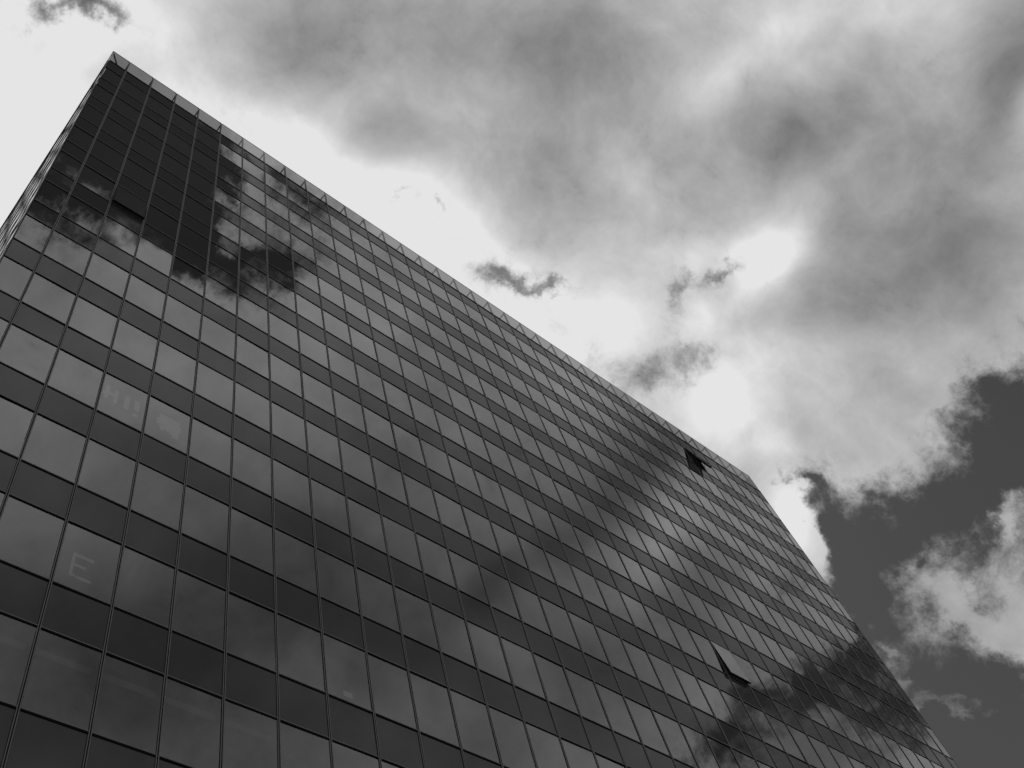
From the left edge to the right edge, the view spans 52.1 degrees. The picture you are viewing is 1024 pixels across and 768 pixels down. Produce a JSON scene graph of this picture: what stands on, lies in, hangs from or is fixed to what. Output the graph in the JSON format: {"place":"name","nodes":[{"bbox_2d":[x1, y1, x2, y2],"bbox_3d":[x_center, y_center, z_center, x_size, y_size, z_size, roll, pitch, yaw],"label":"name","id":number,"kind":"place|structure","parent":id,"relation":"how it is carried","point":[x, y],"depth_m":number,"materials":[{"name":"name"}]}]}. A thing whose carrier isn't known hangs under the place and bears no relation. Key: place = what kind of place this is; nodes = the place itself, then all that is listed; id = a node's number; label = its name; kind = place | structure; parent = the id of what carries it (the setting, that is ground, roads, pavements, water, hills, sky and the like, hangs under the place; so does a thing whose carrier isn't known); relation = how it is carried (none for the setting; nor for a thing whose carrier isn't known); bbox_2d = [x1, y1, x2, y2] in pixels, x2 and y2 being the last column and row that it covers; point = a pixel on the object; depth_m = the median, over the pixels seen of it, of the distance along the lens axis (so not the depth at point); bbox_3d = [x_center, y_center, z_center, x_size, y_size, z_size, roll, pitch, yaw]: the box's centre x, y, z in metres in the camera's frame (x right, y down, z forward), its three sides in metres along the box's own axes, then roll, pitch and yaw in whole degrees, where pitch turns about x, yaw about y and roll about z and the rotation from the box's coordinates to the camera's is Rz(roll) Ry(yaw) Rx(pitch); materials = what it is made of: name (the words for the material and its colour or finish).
{"place":"outdoors","nodes":[
{"label":"outdoors","id":0,"kind":"place"},
{"bbox_2d":[0,51,958,767],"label":"office tower","id":1,"kind":"structure","parent":0,"point":[296,471],"depth_m":36.02,"materials":[{"name":"black"}]},
{"bbox_2d":[0,492,4,507],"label":"window","id":2,"kind":"structure","parent":1,"relation":"in","point":[2,495],"depth_m":23.19,"materials":[{"name":"black glass"}]},
{"bbox_2d":[0,318,8,340],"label":"window","id":3,"kind":"structure","parent":1,"relation":"in","point":[3,324],"depth_m":28.50,"materials":[{"name":"black glass"}]},
{"bbox_2d":[0,256,32,298],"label":"window","id":4,"kind":"structure","parent":1,"relation":"in","point":[14,277],"depth_m":30.93,"materials":[{"name":"black glass"}]},
{"bbox_2d":[0,396,34,456],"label":"window","id":5,"kind":"structure","parent":1,"relation":"in","point":[15,420],"depth_m":25.48,"materials":[{"name":"black glass"}]},
{"bbox_2d":[0,613,36,704],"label":"window","id":6,"kind":"structure","parent":1,"relation":"in","point":[17,637],"depth_m":20.03,"materials":[{"name":"black glass"}]},
{"bbox_2d":[0,324,56,382],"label":"window","id":7,"kind":"structure","parent":1,"relation":"in","point":[21,350],"depth_m":28.28,"materials":[{"name":"black glass"}]},
{"bbox_2d":[0,496,64,578],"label":"window","id":8,"kind":"structure","parent":1,"relation":"in","point":[30,536],"depth_m":22.80,"materials":[{"name":"black glass"}]},
{"bbox_2d":[14,214,51,251],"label":"window","id":9,"kind":"structure","parent":1,"relation":"in","point":[32,232],"depth_m":33.87,"materials":[{"name":"black glass"}]},
{"bbox_2d":[22,273,75,323],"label":"window","id":10,"kind":"structure","parent":1,"relation":"in","point":[48,297],"depth_m":31.34,"materials":[{"name":"black glass"}]},
{"bbox_2d":[22,414,86,482],"bbox_3d":[-11.275,1.587,25.863,1.332,2.111,0.035,32,-73,-27],"label":"window","id":11,"kind":"structure","parent":1,"relation":"in","point":[51,446],"depth_m":25.83,"materials":[{"name":"black glass"}]},
{"bbox_2d":[21,629,101,729],"bbox_3d":[-8.719,5.733,20.363,1.332,2.111,0.035,32,-73,-27],"label":"window","id":12,"kind":"structure","parent":1,"relation":"in","point":[61,685],"depth_m":20.31,"materials":[{"name":"black glass"}]},
{"bbox_2d":[44,230,91,274],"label":"window","id":13,"kind":"structure","parent":1,"relation":"in","point":[60,248],"depth_m":34.42,"materials":[{"name":"black glass"}]},
{"bbox_2d":[48,349,103,406],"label":"window","id":14,"kind":"structure","parent":1,"relation":"in","point":[71,375],"depth_m":28.91,"materials":[{"name":"black glass"}]},
{"bbox_2d":[62,195,103,234],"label":"window","id":15,"kind":"structure","parent":1,"relation":"in","point":[76,210],"depth_m":37.50,"materials":[{"name":"black glass"}]},
{"bbox_2d":[53,522,120,603],"bbox_3d":[-9.470,3.992,23.430,1.332,2.111,0.035,32,-73,-27],"label":"window","id":16,"kind":"structure","parent":1,"relation":"in","point":[88,561],"depth_m":23.39,"materials":[{"name":"black glass"}]},
{"bbox_2d":[68,296,117,346],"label":"window","id":17,"kind":"structure","parent":1,"relation":"in","point":[87,318],"depth_m":31.98,"materials":[{"name":"black glass"}]},
{"bbox_2d":[78,439,135,506],"bbox_3d":[-10.220,2.252,26.498,1.332,2.111,0.035,32,-73,-27],"label":"window","id":18,"kind":"structure","parent":1,"relation":"in","point":[106,472],"depth_m":26.47,"materials":[{"name":"black glass"}]},
{"bbox_2d":[85,253,128,296],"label":"window","id":19,"kind":"structure","parent":1,"relation":"in","point":[101,271],"depth_m":35.05,"materials":[{"name":"black glass"}]},
{"bbox_2d":[100,216,138,255],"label":"window","id":20,"kind":"structure","parent":1,"relation":"in","point":[115,233],"depth_m":38.13,"materials":[{"name":"black glass"}]},
{"bbox_2d":[97,373,147,430],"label":"window","id":21,"kind":"structure","parent":1,"relation":"in","point":[120,400],"depth_m":29.55,"materials":[{"name":"black glass"}]},
{"bbox_2d":[92,654,163,753],"bbox_3d":[-7.664,6.398,20.998,1.332,2.111,0.035,32,-73,-27],"label":"window","id":22,"kind":"structure","parent":1,"relation":"in","point":[128,708],"depth_m":20.95,"materials":[{"name":"black glass"}]},
{"bbox_2d":[111,184,147,220],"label":"window","id":23,"kind":"structure","parent":1,"relation":"in","point":[122,197],"depth_m":41.01,"materials":[{"name":"black glass"}]},
{"bbox_2d":[112,319,157,369],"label":"window","id":24,"kind":"structure","parent":1,"relation":"in","point":[130,341],"depth_m":32.62,"materials":[{"name":"black glass"}]},
{"bbox_2d":[114,546,174,627],"bbox_3d":[-8.414,4.658,24.066,1.332,2.111,0.035,32,-73,-27],"label":"window","id":25,"kind":"structure","parent":1,"relation":"in","point":[145,584],"depth_m":24.03,"materials":[{"name":"black glass"}]},
{"bbox_2d":[125,274,165,318],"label":"window","id":26,"kind":"structure","parent":1,"relation":"in","point":[139,292],"depth_m":35.69,"materials":[{"name":"black glass"}]},
{"bbox_2d":[136,237,172,275],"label":"window","id":27,"kind":"structure","parent":1,"relation":"in","point":[148,252],"depth_m":38.76,"materials":[{"name":"black glass"}]},
{"bbox_2d":[131,463,183,530],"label":"window","id":28,"kind":"structure","parent":1,"relation":"in","point":[157,496],"depth_m":27.11,"materials":[{"name":"black glass"}]},
{"bbox_2d":[144,396,190,453],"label":"window","id":29,"kind":"structure","parent":1,"relation":"in","point":[165,423],"depth_m":30.18,"materials":[{"name":"black glass"}]},
{"bbox_2d":[155,341,195,390],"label":"window","id":30,"kind":"structure","parent":1,"relation":"in","point":[171,363],"depth_m":33.25,"materials":[{"name":"black glass"}]},
{"bbox_2d":[164,295,200,339],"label":"window","id":31,"kind":"structure","parent":1,"relation":"in","point":[177,314],"depth_m":36.32,"materials":[{"name":"black glass"}]},
{"bbox_2d":[171,257,204,295],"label":"window","id":32,"kind":"structure","parent":1,"relation":"in","point":[184,273],"depth_m":39.40,"materials":[{"name":"black glass"}]},
{"bbox_2d":[160,678,221,767],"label":"window","id":33,"kind":"structure","parent":1,"relation":"in","point":[191,728],"depth_m":21.61,"materials":[{"name":"black glass"}]},
{"bbox_2d":[172,570,225,649],"bbox_3d":[-7.359,5.323,24.702,1.332,2.111,0.035,32,-73,-27],"label":"window","id":34,"kind":"structure","parent":1,"relation":"in","point":[199,607],"depth_m":24.67,"materials":[{"name":"black glass"}]},
{"bbox_2d":[182,486,228,552],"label":"window","id":35,"kind":"structure","parent":1,"relation":"in","point":[205,518],"depth_m":27.74,"materials":[{"name":"black glass"}]},
{"bbox_2d":[189,418,231,474],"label":"window","id":36,"kind":"structure","parent":1,"relation":"in","point":[208,445],"depth_m":30.81,"materials":[{"name":"black glass"}]},
{"bbox_2d":[196,362,233,411],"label":"window","id":37,"kind":"structure","parent":1,"relation":"in","point":[212,385],"depth_m":33.89,"materials":[{"name":"black glass"}]},
{"bbox_2d":[201,315,235,359],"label":"window","id":38,"kind":"structure","parent":1,"relation":"in","point":[215,335],"depth_m":36.96,"materials":[{"name":"black glass"}]},
{"bbox_2d":[205,275,236,314],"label":"window","id":39,"kind":"structure","parent":1,"relation":"in","point":[218,293],"depth_m":40.04,"materials":[{"name":"black glass"}]},
{"bbox_2d":[223,700,277,767],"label":"window","id":40,"kind":"structure","parent":1,"relation":"in","point":[250,737],"depth_m":22.45,"materials":[{"name":"black glass"}]},
{"bbox_2d":[227,593,275,670],"bbox_3d":[-6.303,5.987,25.337,1.332,2.111,0.038,32,-73,-27],"label":"window","id":41,"kind":"structure","parent":1,"relation":"in","point":[251,626],"depth_m":25.30,"materials":[{"name":"black glass"}]},
{"bbox_2d":[230,508,273,573],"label":"window","id":42,"kind":"structure","parent":1,"relation":"in","point":[251,538],"depth_m":28.38,"materials":[{"name":"black glass"}]},
{"bbox_2d":[233,439,271,495],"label":"window","id":43,"kind":"structure","parent":1,"relation":"in","point":[252,467],"depth_m":31.44,"materials":[{"name":"black glass"}]},
{"bbox_2d":[235,382,269,431],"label":"window","id":44,"kind":"structure","parent":1,"relation":"in","point":[249,405],"depth_m":34.53,"materials":[{"name":"black glass"}]},
{"bbox_2d":[237,334,268,378],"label":"window","id":45,"kind":"structure","parent":1,"relation":"in","point":[249,354],"depth_m":37.61,"materials":[{"name":"black glass"}]},
{"bbox_2d":[270,353,302,396],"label":"window","id":46,"kind":"structure","parent":1,"relation":"in","point":[284,374],"depth_m":38.24,"materials":[{"name":"black glass"}]},
{"bbox_2d":[272,402,306,450],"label":"window","id":47,"kind":"structure","parent":1,"relation":"in","point":[288,426],"depth_m":35.16,"materials":[{"name":"black glass"}]},
{"bbox_2d":[273,459,311,515],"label":"window","id":48,"kind":"structure","parent":1,"relation":"in","point":[291,487],"depth_m":32.10,"materials":[{"name":"black glass"}]},
{"bbox_2d":[275,528,317,593],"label":"window","id":49,"kind":"structure","parent":1,"relation":"in","point":[295,558],"depth_m":29.02,"materials":[{"name":"black glass"}]},
{"bbox_2d":[277,614,324,690],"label":"window","id":50,"kind":"structure","parent":1,"relation":"in","point":[300,656],"depth_m":25.94,"materials":[{"name":"black glass"}]},
{"bbox_2d":[280,721,330,767],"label":"window","id":51,"kind":"structure","parent":1,"relation":"in","point":[300,748],"depth_m":23.34,"materials":[{"name":"black glass"}]},
{"bbox_2d":[302,371,334,414],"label":"window","id":52,"kind":"structure","parent":1,"relation":"in","point":[316,392],"depth_m":38.88,"materials":[{"name":"black glass"}]},
{"bbox_2d":[306,421,341,469],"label":"window","id":53,"kind":"structure","parent":1,"relation":"in","point":[322,444],"depth_m":35.80,"materials":[{"name":"black glass"}]},
{"bbox_2d":[311,479,349,534],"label":"window","id":54,"kind":"structure","parent":1,"relation":"in","point":[329,506],"depth_m":32.73,"materials":[{"name":"black glass"}]},
{"bbox_2d":[317,549,359,613],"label":"window","id":55,"kind":"structure","parent":1,"relation":"in","point":[337,579],"depth_m":29.65,"materials":[{"name":"black glass"}]},
{"bbox_2d":[324,634,371,710],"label":"window","id":56,"kind":"structure","parent":1,"relation":"in","point":[346,666],"depth_m":26.58,"materials":[{"name":"black glass"}]},
{"bbox_2d":[333,389,365,432],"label":"window","id":57,"kind":"structure","parent":1,"relation":"in","point":[348,410],"depth_m":39.52,"materials":[{"name":"black glass"}]},
{"bbox_2d":[332,741,379,767],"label":"window","id":58,"kind":"structure","parent":1,"relation":"in","point":[344,757],"depth_m":24.15,"materials":[{"name":"black glass"}]},
{"bbox_2d":[340,439,375,487],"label":"window","id":59,"kind":"structure","parent":1,"relation":"in","point":[357,463],"depth_m":36.44,"materials":[{"name":"black glass"}]},
{"bbox_2d":[347,497,386,552],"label":"window","id":60,"kind":"structure","parent":1,"relation":"in","point":[366,524],"depth_m":33.37,"materials":[{"name":"black glass"}]},
{"bbox_2d":[357,568,399,631],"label":"window","id":61,"kind":"structure","parent":1,"relation":"in","point":[378,604],"depth_m":30.29,"materials":[{"name":"black glass"}]},
{"bbox_2d":[363,406,395,448],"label":"window","id":62,"kind":"structure","parent":1,"relation":"in","point":[378,427],"depth_m":40.15,"materials":[{"name":"black glass"}]},
{"bbox_2d":[372,457,407,504],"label":"window","id":63,"kind":"structure","parent":1,"relation":"in","point":[389,480],"depth_m":37.08,"materials":[{"name":"black glass"}]},
{"bbox_2d":[381,760,399,767],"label":"window","id":64,"kind":"structure","parent":1,"relation":"in","point":[384,764],"depth_m":24.80,"materials":[{"name":"black glass"}]},
{"bbox_2d":[368,654,416,728],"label":"window","id":65,"kind":"structure","parent":1,"relation":"in","point":[392,697],"depth_m":27.21,"materials":[{"name":"black glass"}]},
{"bbox_2d":[382,515,421,570],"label":"window","id":66,"kind":"structure","parent":1,"relation":"in","point":[401,541],"depth_m":34.00,"materials":[{"name":"black glass"}]},
{"bbox_2d":[395,586,438,649],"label":"window","id":67,"kind":"structure","parent":1,"relation":"in","point":[416,618],"depth_m":30.93,"materials":[{"name":"black glass"}]},
{"bbox_2d":[403,473,439,521],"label":"window","id":68,"kind":"structure","parent":1,"relation":"in","point":[421,498],"depth_m":37.72,"materials":[{"name":"black glass"}]},
{"bbox_2d":[410,672,459,746],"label":"window","id":69,"kind":"structure","parent":1,"relation":"in","point":[432,700],"depth_m":27.85,"materials":[{"name":"black glass"}]},
{"bbox_2d":[416,533,455,586],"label":"window","id":70,"kind":"structure","parent":1,"relation":"in","point":[435,558],"depth_m":34.64,"materials":[{"name":"black glass"}]},
{"bbox_2d":[434,490,469,537],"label":"window","id":71,"kind":"structure","parent":1,"relation":"in","point":[450,511],"depth_m":38.35,"materials":[{"name":"black glass"}]},
{"bbox_2d":[432,604,475,666],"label":"window","id":72,"kind":"structure","parent":1,"relation":"in","point":[454,640],"depth_m":31.57,"materials":[{"name":"black glass"}]},
{"bbox_2d":[449,550,488,603],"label":"window","id":73,"kind":"structure","parent":1,"relation":"in","point":[467,573],"depth_m":35.28,"materials":[{"name":"black glass"}]},
{"bbox_2d":[450,690,500,763],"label":"window","id":74,"kind":"structure","parent":1,"relation":"in","point":[472,717],"depth_m":28.49,"materials":[{"name":"black glass"}]},
{"bbox_2d":[463,506,499,553],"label":"window","id":75,"kind":"structure","parent":1,"relation":"in","point":[480,528],"depth_m":38.99,"materials":[{"name":"black glass"}]},
{"bbox_2d":[467,621,511,682],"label":"window","id":76,"kind":"structure","parent":1,"relation":"in","point":[488,650],"depth_m":32.21,"materials":[{"name":"black glass"}]},
{"bbox_2d":[480,566,520,619],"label":"window","id":77,"kind":"structure","parent":1,"relation":"in","point":[499,590],"depth_m":35.92,"materials":[{"name":"black glass"}]},
{"bbox_2d":[491,521,527,567],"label":"window","id":78,"kind":"structure","parent":1,"relation":"in","point":[509,545],"depth_m":39.62,"materials":[{"name":"black glass"}]},
{"bbox_2d":[489,707,535,767],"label":"window","id":79,"kind":"structure","parent":1,"relation":"in","point":[512,739],"depth_m":29.19,"materials":[{"name":"black glass"}]},
{"bbox_2d":[501,637,545,698],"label":"window","id":80,"kind":"structure","parent":1,"relation":"in","point":[522,666],"depth_m":32.84,"materials":[{"name":"black glass"}]},
{"bbox_2d":[511,582,550,634],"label":"window","id":81,"kind":"structure","parent":1,"relation":"in","point":[529,605],"depth_m":36.55,"materials":[{"name":"black glass"}]},
{"bbox_2d":[519,537,555,582],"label":"window","id":82,"kind":"structure","parent":1,"relation":"in","point":[537,561],"depth_m":40.26,"materials":[{"name":"black glass"}]},
{"bbox_2d":[526,723,567,767],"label":"window","id":83,"kind":"structure","parent":1,"relation":"in","point":[547,748],"depth_m":30.08,"materials":[{"name":"black glass"}]},
{"bbox_2d":[534,653,578,713],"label":"window","id":84,"kind":"structure","parent":1,"relation":"in","point":[557,688],"depth_m":33.48,"materials":[{"name":"black glass"}]},
{"bbox_2d":[540,597,580,649],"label":"window","id":85,"kind":"structure","parent":1,"relation":"in","point":[558,619],"depth_m":37.19,"materials":[{"name":"black glass"}]},
{"bbox_2d":[561,738,597,767],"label":"window","id":86,"kind":"structure","parent":1,"relation":"in","point":[577,756],"depth_m":30.95,"materials":[{"name":"black glass"}]},
{"bbox_2d":[565,668,610,728],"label":"window","id":87,"kind":"structure","parent":1,"relation":"in","point":[590,706],"depth_m":34.12,"materials":[{"name":"black glass"}]},
{"bbox_2d":[569,612,608,663],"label":"window","id":88,"kind":"structure","parent":1,"relation":"in","point":[586,632],"depth_m":37.82,"materials":[{"name":"black glass"}]},
{"bbox_2d":[595,753,625,767],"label":"window","id":89,"kind":"structure","parent":1,"relation":"in","point":[603,762],"depth_m":31.72,"materials":[{"name":"black glass"}]},
{"bbox_2d":[596,626,636,677],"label":"window","id":90,"kind":"structure","parent":1,"relation":"in","point":[615,650],"depth_m":38.45,"materials":[{"name":"black glass"}]},
{"bbox_2d":[596,683,640,741],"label":"window","id":91,"kind":"structure","parent":1,"relation":"in","point":[615,706],"depth_m":34.75,"materials":[{"name":"black glass"}]},
{"bbox_2d":[622,639,663,690],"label":"window","id":92,"kind":"structure","parent":1,"relation":"in","point":[645,671],"depth_m":39.10,"materials":[{"name":"black glass"}]},
{"bbox_2d":[625,697,670,755],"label":"window","id":93,"kind":"structure","parent":1,"relation":"in","point":[646,724],"depth_m":35.39,"materials":[{"name":"black glass"}]},
{"bbox_2d":[648,653,688,702],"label":"window","id":94,"kind":"structure","parent":1,"relation":"in","point":[669,680],"depth_m":39.74,"materials":[{"name":"black glass"}]},
{"bbox_2d":[653,711,697,767],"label":"window","id":95,"kind":"structure","parent":1,"relation":"in","point":[678,746],"depth_m":36.02,"materials":[{"name":"black glass"}]},
{"bbox_2d":[673,666,713,715],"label":"window","id":96,"kind":"structure","parent":1,"relation":"in","point":[696,697],"depth_m":40.37,"materials":[{"name":"black glass"}]},
{"bbox_2d":[684,448,711,471],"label":"window","id":97,"kind":"structure","parent":1,"relation":"in","point":[699,460],"depth_m":71.45,"materials":[{"name":"black glass"}]},
{"bbox_2d":[680,724,719,767],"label":"window","id":98,"kind":"structure","parent":1,"relation":"in","point":[699,745],"depth_m":36.82,"materials":[{"name":"black glass"}]},
{"bbox_2d":[711,641,750,684],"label":"window","id":99,"kind":"structure","parent":1,"relation":"in","point":[725,655],"depth_m":45.13,"materials":[{"name":"black glass"}]},
{"bbox_2d":[0,0,1023,767],"label":"sky","id":100,"kind":"structure","parent":0,"point":[790,232],"materials":[{"name":"grey"}]}
]}

